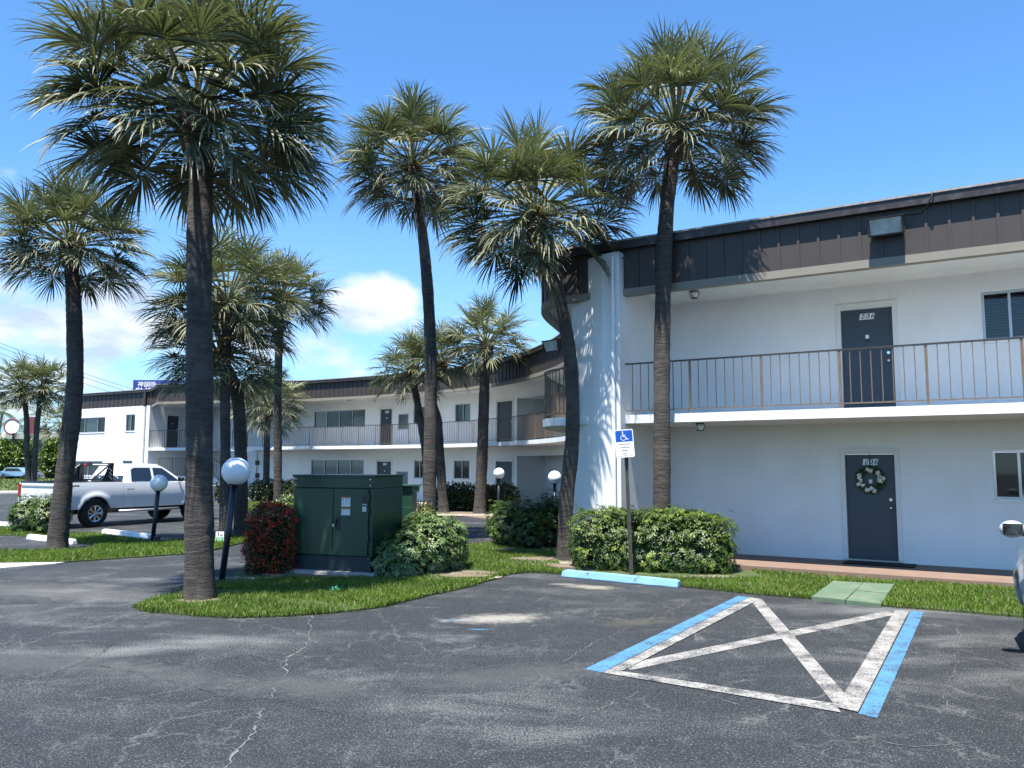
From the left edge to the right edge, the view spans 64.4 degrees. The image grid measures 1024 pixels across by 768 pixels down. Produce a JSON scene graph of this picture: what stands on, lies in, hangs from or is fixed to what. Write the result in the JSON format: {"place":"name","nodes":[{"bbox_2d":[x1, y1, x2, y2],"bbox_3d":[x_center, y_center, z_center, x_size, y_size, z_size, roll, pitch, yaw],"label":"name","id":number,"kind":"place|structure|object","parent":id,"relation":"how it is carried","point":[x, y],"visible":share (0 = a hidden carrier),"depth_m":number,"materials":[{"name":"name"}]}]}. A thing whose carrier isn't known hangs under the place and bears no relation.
{"place":"outdoors","nodes":[
{"label":"outdoors","id":0,"kind":"place"},
{"bbox_2d":[0,533,26,536],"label":"lawn","id":1,"kind":"structure","parent":0,"point":[13,535],"depth_m":21.06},
{"bbox_2d":[2,490,73,533],"bbox_3d":[-12.801,3.465,21.887,2.423,1.258,1.340,-3,-6,26],"label":"hedge","id":2,"kind":"object","parent":1,"relation":"on","point":[28,515],"visible":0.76,"depth_m":21.61,"materials":[{"name":"green plant"}]},
{"bbox_2d":[0,398,35,434],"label":"coconut palm","id":3,"kind":"object","parent":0,"point":[2,416],"visible":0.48,"depth_m":110.86,"materials":[{"name":"plant"}]},
{"bbox_2d":[0,525,46,535],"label":"grass","id":4,"kind":"structure","parent":0,"point":[5,530],"depth_m":21.45,"materials":[{"name":"plant"}]},
{"bbox_2d":[0,477,53,490],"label":"verge","id":5,"kind":"structure","parent":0,"point":[12,485],"depth_m":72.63,"materials":[{"name":"plant"}]},
{"bbox_2d":[4,418,19,451],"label":"round sign","id":6,"kind":"object","parent":5,"relation":"on","point":[12,426],"visible":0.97,"depth_m":103.77,"materials":[{"name":"plastic"}]},
{"bbox_2d":[0,468,38,478],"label":"blue car","id":7,"kind":"object","parent":5,"relation":"on","point":[8,473],"visible":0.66,"depth_m":97.61,"materials":[{"name":"paint"}]},
{"bbox_2d":[0,436,40,477],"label":"hedge","id":8,"kind":"object","parent":5,"relation":"on","point":[9,458],"visible":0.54,"depth_m":103.32,"materials":[{"name":"green plant"}]},
{"bbox_2d":[23,417,34,434],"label":"banner sign","id":9,"kind":"object","parent":5,"relation":"on","point":[31,419],"visible":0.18,"depth_m":105.83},
{"bbox_2d":[37,436,58,477],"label":"hedge","id":10,"kind":"object","parent":5,"relation":"on","point":[47,465],"visible":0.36,"depth_m":104.02,"materials":[{"name":"green plant"}]},
{"bbox_2d":[133,380,184,406],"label":"billboard","id":11,"kind":"object","parent":5,"relation":"on","point":[143,384],"visible":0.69,"depth_m":75.41},
{"bbox_2d":[0,531,245,562],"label":"lawn","id":12,"kind":"structure","parent":0,"point":[98,559],"depth_m":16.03,"materials":[{"name":"plant"}]},
{"bbox_2d":[215,531,223,541],"bbox_3d":[-6.877,3.617,19.119,0.190,0.290,0.013,0,-6,0],"label":"dog sign","id":13,"kind":"object","parent":12,"relation":"on","point":[220,535],"visible":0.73,"depth_m":19.12,"materials":[{"name":"white paint"}]},
{"bbox_2d":[248,501,293,510],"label":"grass","id":14,"kind":"structure","parent":0,"point":[251,503],"depth_m":37.04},
{"bbox_2d":[0,494,1023,767],"bbox_3d":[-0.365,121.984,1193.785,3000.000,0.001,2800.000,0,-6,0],"label":"asphalt lot","id":15,"kind":"structure","parent":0,"point":[430,682],"depth_m":7.01,"materials":[{"name":"asphalt"}]},
{"bbox_2d":[0,491,17,493],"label":"kerb","id":16,"kind":"structure","parent":15,"relation":"on","point":[8,492],"depth_m":51.48,"materials":[{"name":"concrete"}]},
{"bbox_2d":[0,411,34,441],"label":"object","id":17,"kind":"object","parent":15,"relation":"on","point":[19,431],"visible":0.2,"depth_m":110.47,"materials":[{"name":"plant"}]},
{"bbox_2d":[0,732,51,767],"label":"asphalt crack","id":18,"kind":"object","parent":15,"relation":"on","point":[7,738],"visible":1,"depth_m":5.34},
{"bbox_2d":[0,348,59,480],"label":"palm tree","id":19,"kind":"object","parent":15,"relation":"on","point":[4,397],"visible":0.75,"depth_m":71.25,"materials":[{"name":"green plant"}]},
{"bbox_2d":[0,562,64,568],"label":"parking line","id":20,"kind":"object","parent":15,"relation":"on","point":[8,565],"depth_m":14.92,"materials":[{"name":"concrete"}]},
{"bbox_2d":[1,354,66,480],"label":"palm tree","id":21,"kind":"object","parent":15,"relation":"on","point":[48,372],"visible":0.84,"depth_m":71.31,"materials":[{"name":"green plant"}]},
{"bbox_2d":[30,434,56,477],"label":"building","id":22,"kind":"structure","parent":15,"relation":"on","point":[41,444],"depth_m":111.36,"materials":[{"name":"white glass"}]},
{"bbox_2d":[30,403,63,442],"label":"tree","id":23,"kind":"object","parent":15,"relation":"on","point":[44,428],"visible":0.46,"depth_m":87.93,"materials":[{"name":"green plant"}]},
{"bbox_2d":[26,534,76,544],"bbox_3d":[-11.063,3.723,19.508,2.320,0.127,0.166,-4,-7,36],"label":"wheel stop","id":24,"kind":"object","parent":15,"relation":"on","point":[44,538],"visible":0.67,"depth_m":19.70,"materials":[{"name":"white paint"}]},
{"bbox_2d":[0,156,158,549],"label":"palm tree","id":25,"kind":"object","parent":15,"relation":"on","point":[70,254],"visible":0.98,"depth_m":18.03,"materials":[{"name":"green plant"}]},
{"bbox_2d":[18,463,216,526],"bbox_3d":[-12.364,3.477,25.965,2.364,1.896,5.957,-3,-7,29],"label":"pickup truck","id":26,"kind":"object","parent":15,"relation":"on","point":[102,492],"visible":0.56,"depth_m":25.03,"materials":[{"name":"white paint"}]},
{"bbox_2d":[101,529,150,538],"bbox_3d":[-10.040,3.892,21.151,2.399,0.127,0.164,-4,-7,37],"label":"wheel stop","id":27,"kind":"object","parent":15,"relation":"on","point":[130,534],"visible":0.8,"depth_m":20.99,"materials":[{"name":"white paint"}]},
{"bbox_2d":[148,475,167,541],"bbox_3d":[-8.502,2.999,19.508,0.400,1.634,0.400,0,-6,0],"label":"globe lamp","id":28,"kind":"object","parent":15,"relation":"on","point":[158,484],"visible":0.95,"depth_m":19.45,"materials":[{"name":"glass"}]},
{"bbox_2d":[6,0,350,599],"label":"palm tree","id":29,"kind":"object","parent":15,"relation":"on","point":[202,29],"visible":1,"depth_m":11.25,"materials":[{"name":"green plant"}]},
{"bbox_2d":[214,479,219,502],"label":"hedge","id":30,"kind":"object","parent":15,"relation":"on","point":[216,494],"visible":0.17,"depth_m":39.77,"materials":[{"name":"green plant"}]},
{"bbox_2d":[137,291,302,535],"bbox_3d":[-7.687,0.593,21.162,3.946,6.772,3.978,-4,-7,33],"label":"palm tree","id":31,"kind":"object","parent":15,"relation":"on","point":[237,387],"visible":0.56,"depth_m":20.91,"materials":[{"name":"green plant"}]},
{"bbox_2d":[132,216,320,534],"bbox_3d":[-7.251,-0.278,20.361,4.673,8.347,4.609,0,-6,0],"label":"palm tree","id":32,"kind":"object","parent":15,"relation":"on","point":[239,256],"visible":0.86,"depth_m":20.11,"materials":[{"name":"green plant"}]},
{"bbox_2d":[100,665,355,717],"bbox_3d":[-2.505,2.521,6.688,3.082,0.001,0.195,-3,-7,29],"label":"asphalt crack","id":33,"kind":"object","parent":15,"relation":"on","point":[244,699],"visible":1,"depth_m":6.43,"materials":[{"name":"asphalt"}]},
{"bbox_2d":[215,457,250,582],"bbox_3d":[-4.438,2.175,12.992,0.448,1.997,0.448,-6,-8,45],"label":"globe lamp","id":34,"kind":"object","parent":15,"relation":"on","point":[235,472],"visible":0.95,"depth_m":12.93,"materials":[{"name":"glass"}]},
{"bbox_2d":[223,616,313,767],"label":"asphalt crack","id":35,"kind":"object","parent":15,"relation":"on","point":[236,750],"visible":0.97,"depth_m":6.01,"materials":[{"name":"asphalt"}]},
{"bbox_2d":[230,366,311,501],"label":"palm tree","id":36,"kind":"object","parent":15,"relation":"on","point":[266,423],"visible":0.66,"depth_m":40.07,"materials":[{"name":"green plant"}]},
{"bbox_2d":[229,245,347,515],"bbox_3d":[-7.139,-0.040,25.179,3.741,8.840,3.628,2,-6,-18],"label":"palm tree","id":37,"kind":"object","parent":15,"relation":"on","point":[315,287],"visible":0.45,"depth_m":25.02,"materials":[{"name":"green plant"}]},
{"bbox_2d":[321,79,490,522],"bbox_3d":[-2.537,-1.984,20.163,4.334,11.730,4.679,0,-6,0],"label":"palm tree","id":38,"kind":"object","parent":15,"relation":"on","point":[399,126],"visible":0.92,"depth_m":19.98,"materials":[{"name":"green plant"}]},
{"bbox_2d":[363,323,456,476],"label":"palm tree","id":39,"kind":"object","parent":15,"relation":"on","point":[392,356],"visible":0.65,"depth_m":32.38,"materials":[{"name":"green plant"}]},
{"bbox_2d":[390,316,490,512],"bbox_3d":[-2.800,1.121,32.169,4.050,7.953,3.798,-5,-8,44],"label":"palm tree","id":40,"kind":"object","parent":15,"relation":"on","point":[443,505],"visible":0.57,"depth_m":31.87,"materials":[{"name":"green plant"}]},
{"bbox_2d":[436,509,493,518],"bbox_3d":[-0.435,4.947,30.750,4.765,0.050,16.045,3,-6,-25],"label":"gravel bed","id":41,"kind":"object","parent":15,"relation":"on","point":[464,512],"visible":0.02,"depth_m":31.06,"materials":[{"name":"stone"}]},
{"bbox_2d":[438,514,492,515],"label":"gravel","id":42,"kind":"structure","parent":41,"relation":"on","point":[465,514],"depth_m":30.02,"materials":[{"name":"gravel"}]},
{"bbox_2d":[436,478,520,511],"bbox_3d":[-1.465,4.531,32.850,4.305,1.532,1.434,-4,-7,32],"label":"hedge","id":43,"kind":"object","parent":41,"relation":"on","point":[461,498],"visible":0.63,"depth_m":32.54,"materials":[{"name":"green plant"}]},
{"bbox_2d":[436,287,538,513],"bbox_3d":[-1.012,0.597,31.684,4.436,8.911,4.527,0,-6,0],"label":"palm tree","id":44,"kind":"object","parent":15,"relation":"on","point":[480,313],"visible":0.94,"depth_m":31.35,"materials":[{"name":"green plant"}]},
{"bbox_2d":[494,468,504,506],"bbox_3d":[-0.430,3.667,26.767,0.364,1.801,0.364,0,-6,0],"label":"globe lamp","id":45,"kind":"object","parent":15,"relation":"on","point":[499,473],"visible":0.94,"depth_m":26.73,"materials":[{"name":"glass"}]},
{"bbox_2d":[433,102,648,560],"bbox_3d":[0.565,-1.108,16.171,4.353,9.206,4.405,0,-6,0],"label":"palm tree","id":46,"kind":"object","parent":15,"relation":"on","point":[523,161],"visible":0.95,"depth_m":15.75,"materials":[{"name":"green plant"}]},
{"bbox_2d":[64,177,1023,569],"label":"apartment building","id":47,"kind":"structure","parent":15,"relation":"on","point":[818,357],"depth_m":15.62,"materials":[{"name":"white paint"}]},
{"bbox_2d":[74,461,101,476],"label":"window","id":48,"kind":"structure","parent":47,"relation":"in","point":[88,469],"depth_m":50.25,"materials":[{"name":"glass"}]},
{"bbox_2d":[79,417,104,433],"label":"window","id":49,"kind":"structure","parent":47,"relation":"in","point":[96,424],"depth_m":50.57,"materials":[{"name":"glass"}]},
{"bbox_2d":[125,414,134,431],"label":"window","id":50,"kind":"structure","parent":47,"relation":"in","point":[130,420],"depth_m":48.67,"materials":[{"name":"glass"}]},
{"bbox_2d":[165,414,180,447],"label":"door","id":51,"kind":"structure","parent":47,"relation":"in","point":[172,420],"depth_m":48.88,"materials":[{"name":"wood"}]},
{"bbox_2d":[311,459,363,473],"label":"window","id":52,"kind":"structure","parent":47,"relation":"in","point":[321,466],"depth_m":43.79,"materials":[{"name":"glass"}]},
{"bbox_2d":[313,409,364,428],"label":"window","id":53,"kind":"structure","parent":47,"relation":"in","point":[344,418],"depth_m":44.30,"materials":[{"name":"glass"}]},
{"bbox_2d":[375,459,391,473],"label":"door","id":54,"kind":"structure","parent":47,"relation":"in","point":[382,466],"depth_m":42.10,"materials":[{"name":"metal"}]},
{"bbox_2d":[378,407,392,444],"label":"door","id":55,"kind":"structure","parent":47,"relation":"in","point":[385,413],"depth_m":42.31,"materials":[{"name":"wood"}]},
{"bbox_2d":[397,414,416,429],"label":"window","id":56,"kind":"structure","parent":47,"relation":"in","point":[403,418],"depth_m":41.66,"materials":[{"name":"metal"}]},
{"bbox_2d":[397,463,417,483],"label":"window","id":57,"kind":"structure","parent":47,"relation":"in","point":[405,478],"depth_m":41.28,"materials":[{"name":"glass"}]},
{"bbox_2d":[413,460,422,478],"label":"window","id":58,"kind":"structure","parent":47,"relation":"in","point":[419,462],"depth_m":40.88,"materials":[{"name":"glass"}]},
{"bbox_2d":[453,460,469,479],"bbox_3d":[-2.252,4.122,38.888,2.400,1.850,0.438,-5,-8,42],"label":"window","id":59,"kind":"structure","parent":47,"relation":"in","point":[461,467],"depth_m":39.17,"materials":[{"name":"glass"}]},
{"bbox_2d":[454,403,470,422],"bbox_3d":[-2.206,1.413,39.127,2.373,1.810,0.437,-5,-8,42],"label":"window","id":60,"kind":"structure","parent":47,"relation":"in","point":[462,410],"depth_m":39.12,"materials":[{"name":"glass"}]},
{"bbox_2d":[494,459,512,489],"bbox_3d":[-0.332,4.391,36.554,0.132,2.060,1.433,4,-7,-36],"label":"door","id":61,"kind":"structure","parent":47,"relation":"in","point":[506,464],"depth_m":36.55,"materials":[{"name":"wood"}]},
{"bbox_2d":[495,398,512,441],"bbox_3d":[-0.310,1.683,36.810,0.133,2.020,1.365,4,-7,-36],"label":"door","id":62,"kind":"structure","parent":47,"relation":"in","point":[504,407],"depth_m":36.89,"materials":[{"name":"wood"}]},
{"bbox_2d":[541,339,561,352],"bbox_3d":[0.834,-0.773,16.539,0.252,0.247,0.450,6,-8,-43],"label":"flood light","id":63,"kind":"object","parent":47,"relation":"attached to","point":[552,345],"visible":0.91,"depth_m":16.49,"materials":[{"name":"metal"}]},
{"bbox_2d":[689,290,699,298],"bbox_3d":[3.597,-1.759,16.023,0.210,0.150,0.210,0,-6,0],"label":"ceiling lantern","id":64,"kind":"object","parent":47,"relation":"attached to","point":[693,294],"visible":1,"depth_m":15.96,"materials":[{"name":"glass"}]},
{"bbox_2d":[695,423,705,430],"bbox_3d":[3.583,0.820,15.486,0.210,0.150,0.210,0,-6,0],"label":"ceiling lantern","id":65,"kind":"object","parent":47,"relation":"attached to","point":[699,426],"visible":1,"depth_m":15.42,"materials":[{"name":"glass"}]},
{"bbox_2d":[835,300,900,407],"bbox_3d":[6.709,-0.495,15.320,1.066,2.093,0.137,-3,-7,31],"label":"door","id":66,"kind":"structure","parent":47,"relation":"in","point":[868,324],"depth_m":15.34,"materials":[{"name":"paint"}]},
{"bbox_2d":[840,448,903,562],"bbox_3d":[6.663,2.238,15.069,1.016,2.083,0.137,-3,-7,31],"label":"door","id":67,"kind":"structure","parent":47,"relation":"in","point":[872,523],"depth_m":15.07,"materials":[{"name":"paint"}]},
{"bbox_2d":[853,454,886,494],"bbox_3d":[6.638,1.649,15.082,0.589,0.809,0.138,-3,-7,31],"label":"door wreath","id":68,"kind":"object","parent":67,"relation":"hanging from","point":[874,470],"depth_m":15.06,"materials":[{"name":"green plant"}]},
{"bbox_2d":[866,191,933,236],"bbox_3d":[6.351,-2.765,13.285,1.001,0.623,0.290,-3,-7,31],"label":"flood light","id":69,"kind":"object","parent":47,"relation":"attached to","point":[892,224],"visible":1,"depth_m":13.32,"materials":[{"name":"metal"}]},
{"bbox_2d":[981,289,1023,343],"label":"window","id":70,"kind":"structure","parent":47,"relation":"in","point":[1002,311],"depth_m":14.41,"materials":[{"name":"glass"}]},
{"bbox_2d":[992,450,1023,502],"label":"window","id":71,"kind":"structure","parent":47,"relation":"in","point":[1008,465],"depth_m":14.25,"materials":[{"name":"metal"}]},
{"bbox_2d":[548,471,560,505],"bbox_3d":[1.072,3.056,20.397,0.336,1.748,0.336,0,-6,0],"label":"globe lamp","id":72,"kind":"object","parent":15,"relation":"on","point":[554,478],"visible":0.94,"depth_m":20.36,"materials":[{"name":"glass"}]},
{"bbox_2d":[561,569,680,587],"bbox_3d":[1.716,3.119,13.073,2.094,0.117,0.174,-4,-7,35],"label":"wheel stop","id":73,"kind":"object","parent":15,"relation":"on","point":[635,579],"visible":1,"depth_m":12.96,"materials":[{"name":"blue paint"}]},
{"bbox_2d":[614,429,634,574],"bbox_3d":[1.916,2.032,13.797,0.344,2.531,0.103,0,-6,0],"label":"parking sign","id":74,"kind":"object","parent":15,"relation":"on","point":[624,442],"visible":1,"depth_m":13.86,"materials":[{"name":"metal"}]},
{"bbox_2d":[586,596,747,671],"bbox_3d":[2.018,2.816,9.489,0.185,0.001,4.996,-3,-7,31],"label":"blue stall line","id":75,"kind":"object","parent":15,"relation":"on","point":[618,658],"visible":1,"depth_m":8.75,"materials":[{"name":"paint"}]},
{"bbox_2d":[566,12,798,520],"bbox_3d":[3.189,-1.833,15.245,4.480,10.480,4.326,0,-6,0],"label":"palm tree","id":76,"kind":"object","parent":15,"relation":"on","point":[679,65],"visible":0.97,"depth_m":15.01,"materials":[{"name":"green plant"}]},
{"bbox_2d":[605,597,759,671],"bbox_3d":[2.160,2.797,9.353,0.163,0.001,4.958,-3,-7,31],"label":"white stall line","id":77,"kind":"object","parent":15,"relation":"on","point":[626,664],"visible":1,"depth_m":8.88,"materials":[{"name":"paint"}]},
{"bbox_2d":[603,669,839,711],"bbox_3d":[1.698,2.541,6.803,2.053,0.001,0.213,-4,-7,35],"label":"white stall line","id":78,"kind":"object","parent":15,"relation":"on","point":[794,700],"visible":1,"depth_m":6.67,"materials":[{"name":"paint"}]},
{"bbox_2d":[628,611,892,669],"bbox_3d":[2.951,2.763,8.927,4.838,0.001,0.201,5,-7,-37],"label":"white stall line","id":79,"kind":"object","parent":15,"relation":"on","point":[696,652],"visible":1,"depth_m":8.57,"materials":[{"name":"paint"}]},
{"bbox_2d":[753,599,843,704],"bbox_3d":[2.992,2.750,8.819,0.166,0.001,5.245,-1,-6,9],"label":"white stall line","id":80,"kind":"object","parent":15,"relation":"on","point":[829,686],"visible":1,"depth_m":7.97,"materials":[{"name":"paint"}]},
{"bbox_2d":[836,610,908,711],"bbox_3d":[3.789,2.699,8.335,0.163,0.001,5.000,-3,-7,30],"label":"white stall line","id":81,"kind":"object","parent":15,"relation":"on","point":[855,693],"visible":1,"depth_m":7.57,"materials":[{"name":"paint"}]},
{"bbox_2d":[811,736,968,764],"bbox_3d":[2.405,2.407,5.408,1.309,0.001,0.355,2,-6,-21],"label":"asphalt crack","id":82,"kind":"object","parent":15,"relation":"on","point":[887,742],"visible":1,"depth_m":5.48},
{"bbox_2d":[858,611,923,717],"bbox_3d":[3.925,2.697,8.250,0.150,0.001,5.121,-3,-7,30],"label":"blue stall line","id":83,"kind":"object","parent":15,"relation":"on","point":[877,696],"visible":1,"depth_m":7.48,"materials":[{"name":"paint"}]},
{"bbox_2d":[935,627,961,722],"bbox_3d":[4.133,2.635,7.622,0.097,0.001,4.209,-3,-7,30],"label":"asphalt crack","id":84,"kind":"object","parent":15,"relation":"on","point":[951,676],"visible":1,"depth_m":7.22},
{"bbox_2d":[999,520,1023,618],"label":"silver suv","id":85,"kind":"object","parent":15,"relation":"on","point":[1011,528],"visible":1,"depth_m":8.08,"materials":[{"name":"paint"}]},
{"bbox_2d":[0,0,1023,454],"label":"sky","id":86,"kind":"structure","parent":0,"point":[890,98],"materials":[{"name":"blue"}]},
{"bbox_2d":[132,540,1022,617],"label":"lawn","id":87,"kind":"structure","parent":0,"point":[735,572],"depth_m":11.87,"materials":[{"name":"plant"}]},
{"bbox_2d":[240,499,299,574],"bbox_3d":[-4.083,2.640,13.964,1.080,1.344,1.100,0,-6,0],"label":"ixora hedge","id":88,"kind":"object","parent":87,"relation":"on","point":[270,540],"visible":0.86,"depth_m":13.61,"materials":[{"name":"red plant"}]},
{"bbox_2d":[272,490,293,519],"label":"leafy shrub","id":89,"kind":"object","parent":87,"relation":"on","point":[285,496],"visible":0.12,"depth_m":15.51,"materials":[{"name":"green plant"}]},
{"bbox_2d":[261,572,357,577],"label":"bare soil","id":90,"kind":"structure","parent":87,"relation":"on","point":[282,574],"depth_m":13.46,"materials":[{"name":"soil"}]},
{"bbox_2d":[279,567,380,577],"bbox_3d":[-2.823,3.246,14.260,1.818,0.120,1.760,-2,-6,19],"label":"concrete pad","id":91,"kind":"object","parent":87,"relation":"on","point":[319,572],"visible":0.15,"depth_m":13.45,"materials":[{"name":"concrete"}]},
{"bbox_2d":[292,474,404,571],"bbox_3d":[-2.856,2.376,14.153,1.568,1.590,1.198,-2,-6,19],"label":"transformer cabinet","id":92,"kind":"object","parent":91,"relation":"on","point":[344,522],"visible":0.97,"depth_m":13.66,"materials":[{"name":"metal"}]},
{"bbox_2d":[368,507,471,577],"bbox_3d":[-1.545,2.763,14.111,1.388,1.240,2.304,-3,-6,27],"label":"schefflera bush","id":93,"kind":"object","parent":87,"relation":"on","point":[427,544],"visible":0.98,"depth_m":13.67,"materials":[{"name":"green plant"}]},
{"bbox_2d":[417,499,433,520],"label":"croton shrub","id":94,"kind":"object","parent":87,"relation":"on","point":[422,509],"visible":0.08,"depth_m":17.70,"materials":[{"name":"green plant"}]},
{"bbox_2d":[421,570,498,574],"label":"bare soil","id":95,"kind":"structure","parent":87,"relation":"on","point":[458,572],"depth_m":13.81,"materials":[{"name":"soil"}]},
{"bbox_2d":[436,574,492,577],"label":"bare soil","id":96,"kind":"structure","parent":87,"relation":"on","point":[465,575],"depth_m":13.33,"materials":[{"name":"soil"}]},
{"bbox_2d":[482,493,558,547],"bbox_3d":[0.202,3.192,18.908,2.295,1.322,1.616,-3,-7,29],"label":"hedge","id":97,"kind":"object","parent":87,"relation":"on","point":[515,523],"visible":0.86,"depth_m":18.42,"materials":[{"name":"green plant"}]},
{"bbox_2d":[509,556,581,561],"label":"bare soil","id":98,"kind":"structure","parent":87,"relation":"on","point":[553,558],"depth_m":15.85,"materials":[{"name":"soil"}]},
{"bbox_2d":[534,487,559,544],"bbox_3d":[0.951,3.078,18.977,0.869,1.387,0.835,-4,-7,34],"label":"leafy shrub","id":99,"kind":"object","parent":87,"relation":"on","point":[548,496],"visible":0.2,"depth_m":19.02,"materials":[{"name":"green plant"}]},
{"bbox_2d":[547,563,619,569],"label":"bare soil","id":100,"kind":"structure","parent":87,"relation":"on","point":[568,566],"depth_m":14.48,"materials":[{"name":"soil"}]},
{"bbox_2d":[561,503,739,574],"bbox_3d":[2.440,2.801,14.532,3.209,1.316,1.459,-1,-6,12],"label":"hedge","id":101,"kind":"object","parent":87,"relation":"on","point":[694,542],"visible":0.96,"depth_m":14.06,"materials":[{"name":"green plant"}]},
{"bbox_2d":[812,581,894,607],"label":"paving slabs","id":102,"kind":"structure","parent":87,"relation":"on","point":[867,594],"depth_m":11.54,"materials":[{"name":"concrete"}]},
{"bbox_2d":[729,554,1013,587],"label":"walkway","id":103,"kind":"structure","parent":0,"point":[961,575],"depth_m":13.76,"materials":[{"name":"concrete"}]},
{"bbox_2d":[843,560,916,567],"bbox_3d":[6.578,3.219,14.547,1.156,0.018,0.500,-3,-7,31],"label":"doormat","id":104,"kind":"object","parent":103,"relation":"on","point":[889,564],"visible":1,"depth_m":14.52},
{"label":"far ground","id":105,"kind":"structure","parent":0,"visible":0},
{"bbox_2d":[0,433,23,448],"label":"building","id":106,"kind":"structure","parent":105,"relation":"on","point":[18,435],"depth_m":117.22,"materials":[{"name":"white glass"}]},
{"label":"lawn","id":107,"kind":"structure","parent":0,"visible":0},
{"bbox_2d":[248,478,295,501],"bbox_3d":[-11.586,5.268,40.008,3.302,1.433,1.381,-2,-6,21],"label":"hedge","id":108,"kind":"object","parent":107,"relation":"on","point":[257,485],"visible":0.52,"depth_m":39.82,"materials":[{"name":"green plant"}]},
{"bbox_3d":[-2.304,3.398,15.663,1.030,0.100,0.950,0,-6,0],"label":"concrete pad","id":109,"kind":"object","parent":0,"visible":0},
{"bbox_2d":[402,484,421,527],"bbox_3d":[-2.268,2.685,15.709,1.056,1.468,0.820,0,-6,0],"label":"junction cabinet","id":110,"kind":"object","parent":109,"relation":"on","point":[409,499],"visible":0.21,"depth_m":15.41,"materials":[{"name":"metal"}]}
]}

